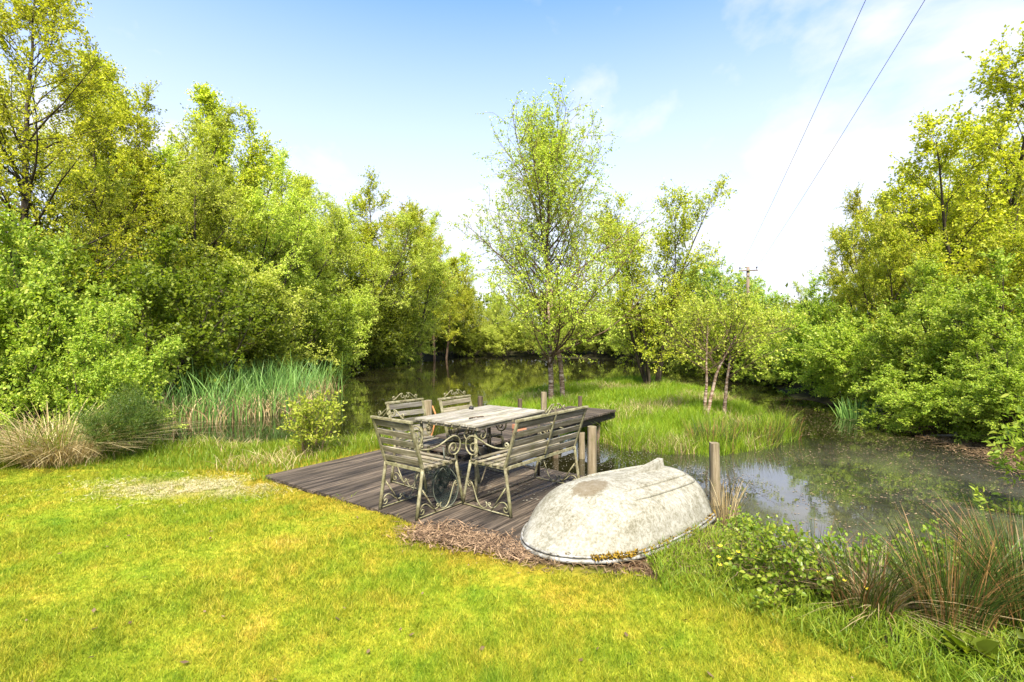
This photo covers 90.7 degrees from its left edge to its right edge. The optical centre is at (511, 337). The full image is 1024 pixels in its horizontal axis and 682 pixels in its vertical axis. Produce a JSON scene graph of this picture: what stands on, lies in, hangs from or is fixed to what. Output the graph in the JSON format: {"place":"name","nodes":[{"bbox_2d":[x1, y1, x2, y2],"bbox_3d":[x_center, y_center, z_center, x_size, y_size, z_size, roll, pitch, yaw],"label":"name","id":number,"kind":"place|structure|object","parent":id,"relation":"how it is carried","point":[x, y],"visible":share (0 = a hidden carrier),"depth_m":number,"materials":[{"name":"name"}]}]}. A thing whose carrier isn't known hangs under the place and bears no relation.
{"place":"outdoors","nodes":[
{"label":"outdoors","id":0,"kind":"place"},
{"bbox_2d":[0,348,1023,681],"bbox_3d":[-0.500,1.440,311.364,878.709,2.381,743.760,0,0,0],"label":"ground","id":1,"kind":"structure","parent":0,"point":[578,570],"depth_m":3.10,"materials":[{"name":"plant"}]},
{"bbox_2d":[0,413,91,467],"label":"grass tussock","id":2,"kind":"object","parent":1,"relation":"on","point":[32,438],"depth_m":6.35,"materials":[{"name":"plant"}]},
{"bbox_2d":[0,198,150,436],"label":"hazel bush","id":3,"kind":"object","parent":1,"relation":"on","point":[22,324],"visible":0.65,"depth_m":8.75,"materials":[{"name":"green plant"}]},
{"bbox_2d":[0,295,189,445],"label":"hazel bush","id":4,"kind":"object","parent":1,"relation":"on","point":[119,365],"visible":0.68,"depth_m":8.35,"materials":[{"name":"green plant"}]},
{"bbox_2d":[1,67,199,284],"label":"alder tree","id":5,"kind":"object","parent":1,"relation":"on","point":[121,116],"visible":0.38,"depth_m":19.00,"materials":[{"name":"green plant"}]},
{"bbox_2d":[0,0,202,292],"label":"alder tree","id":6,"kind":"object","parent":1,"relation":"on","point":[32,15],"visible":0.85,"depth_m":13.88,"materials":[{"name":"green plant"}]},
{"bbox_2d":[0,76,216,307],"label":"alder tree","id":7,"kind":"object","parent":1,"relation":"on","point":[143,124],"visible":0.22,"depth_m":20.20,"materials":[{"name":"green plant"}]},
{"bbox_2d":[61,45,171,266],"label":"birch tree","id":8,"kind":"object","parent":1,"relation":"on","point":[115,88],"visible":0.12,"depth_m":20.99,"materials":[{"name":"green plant"}]},
{"bbox_2d":[58,377,176,457],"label":"broom bush","id":9,"kind":"object","parent":1,"relation":"on","point":[132,418],"visible":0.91,"depth_m":6.58,"materials":[{"name":"plant"}]},
{"bbox_2d":[0,398,246,468],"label":"dry grass tuft","id":10,"kind":"object","parent":1,"relation":"on","point":[77,449],"visible":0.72,"depth_m":6.21,"materials":[{"name":"plant"}]},
{"bbox_2d":[0,96,271,302],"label":"willow tree","id":11,"kind":"object","parent":1,"relation":"on","point":[216,198],"visible":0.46,"depth_m":19.93,"materials":[{"name":"green plant"}]},
{"bbox_2d":[0,220,283,423],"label":"understory shrub","id":12,"kind":"object","parent":1,"relation":"on","point":[157,319],"visible":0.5,"depth_m":13.30,"materials":[{"name":"green plant"}]},
{"bbox_2d":[5,468,300,512],"bbox_3d":[-3.770,1.574,5.327,3.186,0.076,1.497,0,0,0],"label":"dead moss","id":13,"kind":"object","parent":1,"relation":"on","point":[195,486],"visible":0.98,"depth_m":5.33,"materials":[{"name":"plant"}]},
{"bbox_2d":[74,238,295,401],"bbox_3d":[-11.162,-0.318,17.656,6.364,6.726,8.317,0,0,3],"label":"understory shrub","id":14,"kind":"object","parent":1,"relation":"on","point":[204,270],"visible":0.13,"depth_m":17.65,"materials":[{"name":"green plant"}]},
{"bbox_2d":[0,432,406,470],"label":"withered grass","id":15,"kind":"structure","parent":1,"relation":"on","point":[276,454],"depth_m":6.46,"materials":[{"name":"plant"}]},
{"bbox_2d":[142,97,281,284],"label":"alder tree","id":16,"kind":"object","parent":1,"relation":"on","point":[251,174],"visible":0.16,"depth_m":22.69,"materials":[{"name":"green plant"}]},
{"bbox_2d":[184,80,251,259],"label":"birch tree","id":17,"kind":"object","parent":1,"relation":"on","point":[204,98],"visible":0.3,"depth_m":25.59,"materials":[{"name":"green plant"}]},
{"bbox_2d":[109,138,337,295],"bbox_3d":[-12.984,-4.439,24.254,8.826,12.334,8.537,0,0,-15],"label":"willow tree","id":18,"kind":"object","parent":1,"relation":"on","point":[281,225],"visible":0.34,"depth_m":24.73,"materials":[{"name":"green plant"}]},
{"bbox_2d":[181,249,340,383],"bbox_3d":[-10.913,-0.352,20.449,6.954,6.178,6.605,0,0,33],"label":"willow shrub","id":19,"kind":"object","parent":1,"relation":"on","point":[270,280],"visible":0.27,"depth_m":19.81,"materials":[{"name":"green plant"}]},
{"bbox_2d":[195,140,370,341],"bbox_3d":[-13.556,-4.449,28.486,8.925,12.471,8.632,0,0,10],"label":"willow tree","id":20,"kind":"object","parent":1,"relation":"on","point":[336,214],"visible":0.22,"depth_m":28.88,"materials":[{"name":"green plant"}]},
{"bbox_2d":[230,260,364,379],"bbox_3d":[-11.237,-0.261,23.931,8.171,6.608,6.253,0,0,-21],"label":"understory shrub","id":21,"kind":"object","parent":1,"relation":"on","point":[336,322],"visible":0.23,"depth_m":23.60,"materials":[{"name":"green plant"}]},
{"bbox_2d":[276,387,347,456],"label":"willow sapling","id":22,"kind":"object","parent":1,"relation":"on","point":[302,416],"visible":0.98,"depth_m":6.64,"materials":[{"name":"green plant"}]},
{"bbox_2d":[236,149,387,328],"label":"alder tree","id":23,"kind":"object","parent":1,"relation":"on","point":[280,189],"visible":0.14,"depth_m":31.58,"materials":[{"name":"green plant"}]},
{"bbox_2d":[285,272,378,373],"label":"willow shrub","id":24,"kind":"object","parent":1,"relation":"on","point":[364,298],"visible":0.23,"depth_m":28.71,"materials":[{"name":"green plant"}]},
{"bbox_2d":[308,273,415,368],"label":"understory shrub","id":25,"kind":"object","parent":1,"relation":"on","point":[378,350],"visible":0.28,"depth_m":32.69,"materials":[{"name":"green plant"}]},
{"bbox_2d":[290,172,439,365],"bbox_3d":[-10.722,-4.315,34.025,9.208,13.302,9.519,0,0,-40],"label":"willow tree","id":26,"kind":"object","parent":1,"relation":"on","point":[378,261],"visible":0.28,"depth_m":32.74,"materials":[{"name":"green plant"}]},
{"bbox_2d":[322,165,448,364],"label":"alder tree","id":27,"kind":"object","parent":1,"relation":"on","point":[370,230],"visible":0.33,"depth_m":35.47,"materials":[{"name":"green plant"}]},
{"bbox_2d":[337,205,465,363],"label":"willow tree","id":28,"kind":"object","parent":1,"relation":"on","point":[439,272],"visible":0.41,"depth_m":38.79,"materials":[{"name":"green plant"}]},
{"bbox_2d":[383,296,438,362],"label":"willow shrub","id":29,"kind":"object","parent":1,"relation":"on","point":[418,356],"visible":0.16,"depth_m":39.53,"materials":[{"name":"green plant"}]},
{"bbox_2d":[373,201,457,353],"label":"oak tree","id":30,"kind":"object","parent":1,"relation":"on","point":[439,238],"visible":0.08,"depth_m":46.84,"materials":[{"name":"green plant"}]},
{"bbox_2d":[265,446,583,550],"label":"deck","id":31,"kind":"structure","parent":1,"relation":"on","point":[358,477],"depth_m":5.20,"materials":[{"name":"brown wood"}]},
{"bbox_2d":[370,408,462,520],"bbox_3d":[-0.857,1.088,4.654,0.526,0.944,0.683,0,0,37],"label":"garden chair","id":32,"kind":"object","parent":31,"relation":"on","point":[411,459],"visible":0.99,"depth_m":4.50,"materials":[{"name":"paint"}]},
{"bbox_2d":[385,392,460,490],"bbox_3d":[-0.959,1.088,5.477,0.683,0.944,0.511,0,0,41],"label":"garden chair","id":33,"kind":"object","parent":31,"relation":"on","point":[429,440],"visible":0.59,"depth_m":5.57,"materials":[{"name":"paint"}]},
{"bbox_2d":[415,457,450,496],"bbox_3d":[-0.760,1.366,5.067,0.349,0.369,0.314,0,0,15],"label":"landing net","id":34,"kind":"object","parent":31,"relation":"on","point":[430,473],"visible":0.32,"depth_m":5.07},
{"bbox_2d":[432,447,458,506],"bbox_3d":[-0.645,1.282,4.742,0.244,0.537,0.269,0,0,-20],"label":"landing net","id":35,"kind":"object","parent":31,"relation":"on","point":[436,478],"visible":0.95,"depth_m":4.78,"materials":[{"name":"fabric"}]},
{"bbox_2d":[438,389,508,482],"bbox_3d":[-0.441,1.088,5.815,0.683,0.944,0.501,0,0,42],"label":"garden chair","id":36,"kind":"object","parent":31,"relation":"on","point":[456,408],"visible":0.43,"depth_m":5.87,"materials":[{"name":"paint"}]},
{"bbox_2d":[415,405,544,501],"bbox_3d":[-0.315,1.190,5.470,0.805,0.737,1.247,0,0,35],"label":"garden table","id":37,"kind":"object","parent":31,"relation":"on","point":[493,415],"visible":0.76,"depth_m":5.22,"materials":[{"name":"paint"}]},
{"bbox_2d":[462,403,587,518],"bbox_3d":[0.154,1.088,4.968,0.683,0.944,1.171,0,0,39],"label":"garden bench","id":38,"kind":"object","parent":31,"relation":"on","point":[528,450],"visible":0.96,"depth_m":4.71,"materials":[{"name":"painted iron"},{"name":"weathered wood"}]},
{"bbox_2d":[420,243,453,359],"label":"alder tree","id":39,"kind":"object","parent":1,"relation":"on","point":[434,336],"visible":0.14,"depth_m":44.58,"materials":[{"name":"green plant"}]},
{"bbox_2d":[0,177,877,366],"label":"wood","id":40,"kind":"object","parent":1,"relation":"on","point":[785,304],"visible":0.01,"depth_m":55.55,"materials":[{"name":"green plant"}]},
{"bbox_2d":[422,315,469,355],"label":"understory shrub","id":41,"kind":"object","parent":1,"relation":"on","point":[440,343],"visible":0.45,"depth_m":49.00,"materials":[{"name":"green plant"}]},
{"bbox_2d":[421,230,482,327],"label":"alder tree","id":42,"kind":"object","parent":1,"relation":"on","point":[464,257],"visible":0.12,"depth_m":53.84,"materials":[{"name":"green plant"}]},
{"bbox_2d":[439,255,466,358],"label":"alder tree","id":43,"kind":"object","parent":1,"relation":"on","point":[454,301],"visible":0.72,"depth_m":45.76,"materials":[{"name":"green plant"}]},
{"bbox_2d":[424,265,491,354],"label":"alder tree","id":44,"kind":"object","parent":1,"relation":"on","point":[468,299],"visible":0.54,"depth_m":50.94,"materials":[{"name":"green plant"}]},
{"bbox_2d":[384,516,550,572],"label":"wood chips","id":45,"kind":"object","parent":1,"relation":"on","point":[420,531],"visible":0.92,"depth_m":3.91,"materials":[{"name":"wood"}]},
{"bbox_2d":[450,326,489,356],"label":"shrub","id":46,"kind":"object","parent":1,"relation":"on","point":[473,342],"visible":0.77,"depth_m":49.94,"materials":[{"name":"green plant"}]},
{"bbox_2d":[460,291,511,351],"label":"willow tree","id":47,"kind":"object","parent":1,"relation":"on","point":[479,313],"visible":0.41,"depth_m":53.59,"materials":[{"name":"green plant"}]},
{"bbox_2d":[479,276,527,349],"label":"willow tree","id":48,"kind":"object","parent":1,"relation":"on","point":[500,304],"visible":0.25,"depth_m":55.73,"materials":[{"name":"green plant"}]},
{"bbox_2d":[479,314,531,356],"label":"shrub","id":49,"kind":"object","parent":1,"relation":"on","point":[507,336],"visible":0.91,"depth_m":49.61,"materials":[{"name":"green plant"}]},
{"bbox_2d":[5,427,1023,681],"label":"bank grass","id":50,"kind":"structure","parent":1,"relation":"on","point":[689,555],"depth_m":3.06,"materials":[{"name":"plant"}]},
{"bbox_2d":[434,406,615,460],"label":"walkway","id":51,"kind":"structure","parent":1,"relation":"on","point":[595,415],"depth_m":7.95,"materials":[{"name":"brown wood"}]},
{"bbox_2d":[514,317,545,353],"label":"willow shrub","id":52,"kind":"object","parent":1,"relation":"on","point":[528,344],"visible":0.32,"depth_m":50.96,"materials":[{"name":"green plant"}]},
{"bbox_2d":[480,134,630,396],"bbox_3d":[1.111,-1.893,14.222,3.672,7.420,3.480,0,0,-23],"label":"birch tree","id":53,"kind":"object","parent":1,"relation":"on","point":[560,363],"visible":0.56,"depth_m":13.90,"materials":[{"name":"green plant"}]},
{"bbox_2d":[444,76,676,400],"bbox_3d":[1.266,-2.655,14.072,6.270,9.002,6.481,0,0,13],"label":"birch tree","id":54,"kind":"object","parent":1,"relation":"on","point":[549,330],"visible":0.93,"depth_m":13.70,"materials":[{"name":"green plant"}]},
{"bbox_2d":[552,313,594,353],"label":"shrub","id":55,"kind":"object","parent":1,"relation":"on","point":[572,341],"visible":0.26,"depth_m":49.43,"materials":[{"name":"green plant"}]},
{"bbox_2d":[587,425,596,474],"bbox_3d":[0.975,1.827,6.149,0.129,1.506,0.120,0,0,0],"label":"wooden post","id":56,"kind":"object","parent":1,"relation":"on","point":[591,449],"visible":0.43,"depth_m":6.11,"materials":[{"name":"brown wood"}]},
{"bbox_2d":[575,309,617,355],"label":"understory shrub","id":57,"kind":"object","parent":1,"relation":"on","point":[593,347],"visible":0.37,"depth_m":48.20,"materials":[{"name":"green plant"}]},
{"bbox_2d":[520,458,715,563],"bbox_3d":[0.840,1.339,4.204,1.779,0.488,1.122,2,-3,-40],"label":"rowing boat","id":58,"kind":"object","parent":1,"relation":"on","point":[621,515],"visible":0.98,"depth_m":3.82,"materials":[{"name":"plastic"}]},
{"bbox_2d":[589,305,648,358],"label":"shrub","id":59,"kind":"object","parent":1,"relation":"on","point":[615,348],"visible":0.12,"depth_m":45.39,"materials":[{"name":"green plant"}]},
{"bbox_2d":[522,523,761,576],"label":"dry litter","id":60,"kind":"object","parent":1,"relation":"on","point":[562,563],"visible":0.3,"depth_m":3.49,"materials":[{"name":"plant"}]},
{"bbox_2d":[487,374,808,456],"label":"island grass","id":61,"kind":"structure","parent":1,"relation":"on","point":[616,394],"depth_m":11.15,"materials":[{"name":"plant"}]},
{"bbox_2d":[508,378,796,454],"bbox_3d":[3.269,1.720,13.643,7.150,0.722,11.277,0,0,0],"label":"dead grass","id":62,"kind":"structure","parent":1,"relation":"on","point":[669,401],"depth_m":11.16,"materials":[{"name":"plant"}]},
{"bbox_2d":[580,171,738,384],"bbox_3d":[4.856,-1.798,17.570,5.503,7.274,4.284,0,0,44],"label":"alder tree","id":63,"kind":"object","parent":1,"relation":"on","point":[666,242],"visible":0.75,"depth_m":17.12,"materials":[{"name":"green plant"}]},
{"bbox_2d":[680,414,747,452],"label":"island rush","id":64,"kind":"object","parent":1,"relation":"on","point":[713,432],"visible":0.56,"depth_m":8.74,"materials":[{"name":"plant"}]},
{"bbox_2d":[709,442,720,505],"bbox_3d":[2.357,1.897,5.856,0.125,1.365,0.156,0,0,0],"label":"wooden post","id":65,"kind":"object","parent":1,"relation":"on","point":[714,459],"visible":0.48,"depth_m":5.82,"materials":[{"name":"brown wood"}]},
{"bbox_2d":[668,252,764,305],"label":"lime tree","id":66,"kind":"object","parent":1,"relation":"on","point":[710,279],"visible":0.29,"depth_m":72.34,"materials":[{"name":"green plant"}]},
{"bbox_2d":[664,300,773,377],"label":"shrub","id":67,"kind":"object","parent":1,"relation":"on","point":[684,366],"visible":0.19,"depth_m":25.35,"materials":[{"name":"green plant"}]},
{"bbox_2d":[639,267,816,410],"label":"birch tree","id":68,"kind":"object","parent":1,"relation":"on","point":[704,315],"visible":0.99,"depth_m":11.05,"materials":[{"name":"green plant"}]},
{"bbox_2d":[703,474,753,528],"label":"dry grass tuft","id":69,"kind":"object","parent":1,"relation":"on","point":[723,511],"visible":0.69,"depth_m":5.10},
{"bbox_2d":[668,298,806,413],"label":"birch tree","id":70,"kind":"object","parent":1,"relation":"on","point":[755,349],"visible":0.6,"depth_m":11.41,"materials":[{"name":"green plant"}]},
{"bbox_2d":[707,290,788,366],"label":"willow shrub","id":71,"kind":"object","parent":1,"relation":"on","point":[754,300],"visible":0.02,"depth_m":26.60,"materials":[{"name":"green plant"}]},
{"bbox_2d":[714,505,785,549],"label":"bramble","id":72,"kind":"object","parent":1,"relation":"on","point":[737,523],"visible":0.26,"depth_m":4.20,"materials":[{"name":"green plant"}]},
{"bbox_2d":[725,414,787,446],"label":"island rush","id":73,"kind":"object","parent":1,"relation":"on","point":[777,439],"visible":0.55,"depth_m":9.10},
{"bbox_2d":[735,281,789,314],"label":"lime tree","id":74,"kind":"object","parent":1,"relation":"on","point":[775,295],"visible":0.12,"depth_m":80.04,"materials":[{"name":"green plant"}]},
{"bbox_2d":[726,293,822,383],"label":"hawthorn bush","id":75,"kind":"object","parent":1,"relation":"on","point":[776,346],"visible":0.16,"depth_m":21.41,"materials":[{"name":"green plant"}]},
{"bbox_2d":[747,409,806,440],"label":"island rush","id":76,"kind":"object","parent":1,"relation":"on","point":[796,427],"visible":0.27,"depth_m":9.73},
{"bbox_2d":[753,333,802,386],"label":"hawthorn bush","id":77,"kind":"object","parent":1,"relation":"on","point":[775,376],"visible":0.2,"depth_m":19.78,"materials":[{"name":"green plant"}]},
{"bbox_2d":[710,515,859,614],"bbox_3d":[1.691,1.474,3.271,0.865,0.671,0.936,0,0,0],"label":"bramble","id":78,"kind":"object","parent":1,"relation":"on","point":[786,553],"visible":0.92,"depth_m":3.12,"materials":[{"name":"green plant"}]},
{"bbox_2d":[759,268,884,393],"bbox_3d":[11.021,0.172,16.861,4.378,4.901,4.559,0,0,44],"label":"hawthorn bush","id":79,"kind":"object","parent":1,"relation":"on","point":[818,308],"visible":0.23,"depth_m":16.45,"materials":[{"name":"green plant"}]},
{"bbox_2d":[768,525,903,597],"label":"bramble","id":80,"kind":"object","parent":1,"relation":"on","point":[866,555],"visible":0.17,"depth_m":3.31,"materials":[{"name":"green plant"}]},
{"bbox_2d":[815,223,896,311],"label":"hedge tree","id":81,"kind":"object","parent":1,"relation":"on","point":[833,252],"visible":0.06,"depth_m":21.75,"materials":[{"name":"green plant"}]},
{"bbox_2d":[766,517,951,623],"bbox_3d":[2.000,1.334,2.907,0.882,0.559,1.009,0,0,0],"label":"rush tussock","id":82,"kind":"object","parent":1,"relation":"on","point":[839,592],"visible":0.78,"depth_m":2.89,"materials":[{"name":"plant"}]},
{"bbox_2d":[741,535,1023,657],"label":"dry grass tuft","id":83,"kind":"object","parent":1,"relation":"on","point":[899,607],"visible":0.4,"depth_m":2.84,"materials":[{"name":"plant"}]},
{"bbox_2d":[787,249,999,414],"bbox_3d":[9.992,0.182,13.393,4.778,5.136,4.588,0,0,-31],"label":"hawthorn bush","id":84,"kind":"object","parent":1,"relation":"on","point":[840,352],"visible":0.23,"depth_m":13.15,"materials":[{"name":"green plant"}]},
{"bbox_2d":[810,190,981,366],"bbox_3d":[10.895,-1.333,15.052,4.295,6.173,4.584,0,0,-28],"label":"hawthorn tree","id":85,"kind":"object","parent":1,"relation":"on","point":[885,290],"visible":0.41,"depth_m":14.49,"materials":[{"name":"green plant"}]},
{"bbox_2d":[819,160,988,323],"bbox_3d":[14.737,-2.199,18.498,5.400,7.514,5.776,0,0,8],"label":"hedge tree","id":86,"kind":"object","parent":1,"relation":"on","point":[853,208],"visible":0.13,"depth_m":19.47,"materials":[{"name":"green plant"}]},
{"bbox_2d":[855,518,1003,601],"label":"bramble","id":87,"kind":"object","parent":1,"relation":"on","point":[924,528],"visible":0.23,"depth_m":3.37,"materials":[{"name":"green plant"}]},
{"bbox_2d":[845,499,1023,638],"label":"rush tussock","id":88,"kind":"object","parent":1,"relation":"on","point":[958,585],"visible":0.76,"depth_m":2.72,"materials":[{"name":"plant"}]},
{"bbox_2d":[848,331,1023,442],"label":"hawthorn bush","id":89,"kind":"object","parent":1,"relation":"on","point":[907,398],"visible":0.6,"depth_m":10.06,"materials":[{"name":"green plant"}]},
{"bbox_2d":[853,21,1023,314],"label":"hedge tree","id":90,"kind":"object","parent":1,"relation":"on","point":[964,137],"visible":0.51,"depth_m":13.37,"materials":[{"name":"green plant"}]},
{"bbox_2d":[857,252,1023,417],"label":"hawthorn bush","id":91,"kind":"object","parent":1,"relation":"on","point":[912,333],"visible":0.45,"depth_m":11.16,"materials":[{"name":"green plant"}]},
{"bbox_2d":[867,117,1023,316],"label":"hawthorn tree","id":92,"kind":"object","parent":1,"relation":"on","point":[910,212],"visible":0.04,"depth_m":15.12,"materials":[{"name":"green plant"}]},
{"bbox_2d":[875,141,1023,293],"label":"hedge tree","id":93,"kind":"object","parent":1,"relation":"on","point":[926,196],"visible":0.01,"depth_m":16.94,"materials":[{"name":"green plant"}]},
{"bbox_2d":[887,158,1023,340],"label":"hawthorn tree","id":94,"kind":"object","parent":1,"relation":"on","point":[1008,242],"visible":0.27,"depth_m":12.69,"materials":[{"name":"green plant"}]},
{"bbox_2d":[901,247,1023,417],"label":"hawthorn bush","id":95,"kind":"object","parent":1,"relation":"on","point":[994,318],"visible":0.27,"depth_m":9.62,"materials":[{"name":"green plant"}]},
{"bbox_2d":[904,489,1023,632],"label":"rush tussock","id":96,"kind":"object","parent":1,"relation":"on","point":[1015,615],"visible":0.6,"depth_m":2.82,"materials":[{"name":"plant"}]},
{"bbox_2d":[910,495,1023,596],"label":"rush tussock","id":97,"kind":"object","parent":1,"relation":"on","point":[1000,524],"visible":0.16,"depth_m":3.32,"materials":[{"name":"plant"}]},
{"bbox_2d":[934,629,1006,666],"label":"dock plant","id":98,"kind":"object","parent":1,"relation":"on","point":[983,644],"visible":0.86,"depth_m":2.45,"materials":[{"name":"green plant"}]},
{"bbox_2d":[927,324,1023,445],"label":"hawthorn bush","id":99,"kind":"object","parent":1,"relation":"on","point":[1005,377],"visible":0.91,"depth_m":8.71,"materials":[{"name":"green plant"}]},
{"bbox_2d":[969,392,1023,515],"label":"sallow shrub","id":100,"kind":"object","parent":1,"relation":"on","point":[1009,432],"visible":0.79,"depth_m":5.56,"materials":[{"name":"green plant"}]},
{"bbox_2d":[0,0,1023,326],"label":"sky","id":101,"kind":"structure","parent":0,"point":[695,92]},
{"bbox_2d":[30,357,1023,583],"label":"water","id":102,"kind":"structure","parent":0,"point":[372,390],"depth_m":8.29,"materials":[{"name":"liquid"}]},
{"bbox_2d":[141,350,353,425],"bbox_3d":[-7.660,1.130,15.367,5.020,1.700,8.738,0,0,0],"label":"reed bed","id":103,"kind":"object","parent":102,"relation":"on","point":[278,381],"visible":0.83,"depth_m":12.97,"materials":[{"name":"plant"}]},
{"bbox_2d":[174,400,778,501],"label":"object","id":104,"kind":"object","parent":102,"relation":"on","point":[585,474],"visible":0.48,"depth_m":7.07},
{"bbox_2d":[827,396,880,420],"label":"iris clump","id":105,"kind":"object","parent":102,"relation":"in","point":[845,413],"visible":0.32,"depth_m":12.13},
{"bbox_2d":[693,399,1023,547],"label":"floating leaves","id":106,"kind":"object","parent":102,"relation":"on","point":[885,477],"visible":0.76,"depth_m":7.07,"materials":[{"name":"green plant"}]},
{"bbox_2d":[854,412,1023,474],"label":"brushwood","id":107,"kind":"object","parent":102,"relation":"on","point":[964,446],"visible":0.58,"depth_m":8.89,"materials":[{"name":"plant"}]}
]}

